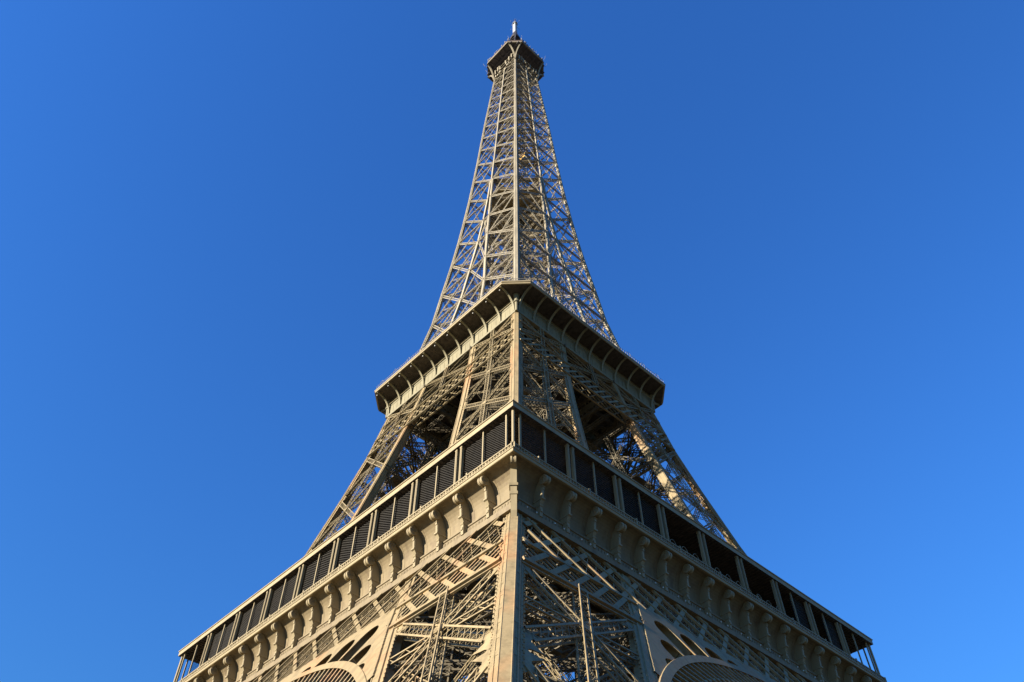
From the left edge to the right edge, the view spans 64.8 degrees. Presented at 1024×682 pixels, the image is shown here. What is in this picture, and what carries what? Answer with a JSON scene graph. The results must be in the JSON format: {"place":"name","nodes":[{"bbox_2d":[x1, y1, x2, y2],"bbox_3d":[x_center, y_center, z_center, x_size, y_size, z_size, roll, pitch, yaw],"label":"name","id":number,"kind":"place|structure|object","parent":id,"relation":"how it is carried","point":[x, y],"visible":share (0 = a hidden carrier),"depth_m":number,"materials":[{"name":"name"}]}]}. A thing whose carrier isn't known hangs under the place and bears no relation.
{"place":"outdoors","nodes":[
{"label":"outdoors","id":0,"kind":"place"},
{"bbox_2d":[0,0,1023,681],"label":"sky","id":1,"kind":"structure","parent":0,"point":[224,224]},
{"label":"ground","id":2,"kind":"structure","parent":0,"visible":0},
{"bbox_2d":[173,21,886,681],"bbox_3d":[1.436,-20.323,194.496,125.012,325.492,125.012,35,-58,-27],"label":"iron lattice tower","id":3,"kind":"structure","parent":2,"relation":"on","point":[515,527],"depth_m":97.27,"materials":[{"name":"brown paint"}]},
{"bbox_2d":[519,152,530,165],"bbox_3d":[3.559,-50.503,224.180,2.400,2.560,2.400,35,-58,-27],"label":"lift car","id":4,"kind":"object","parent":3,"relation":"attached to","point":[523,155],"visible":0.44,"depth_m":223.77,"materials":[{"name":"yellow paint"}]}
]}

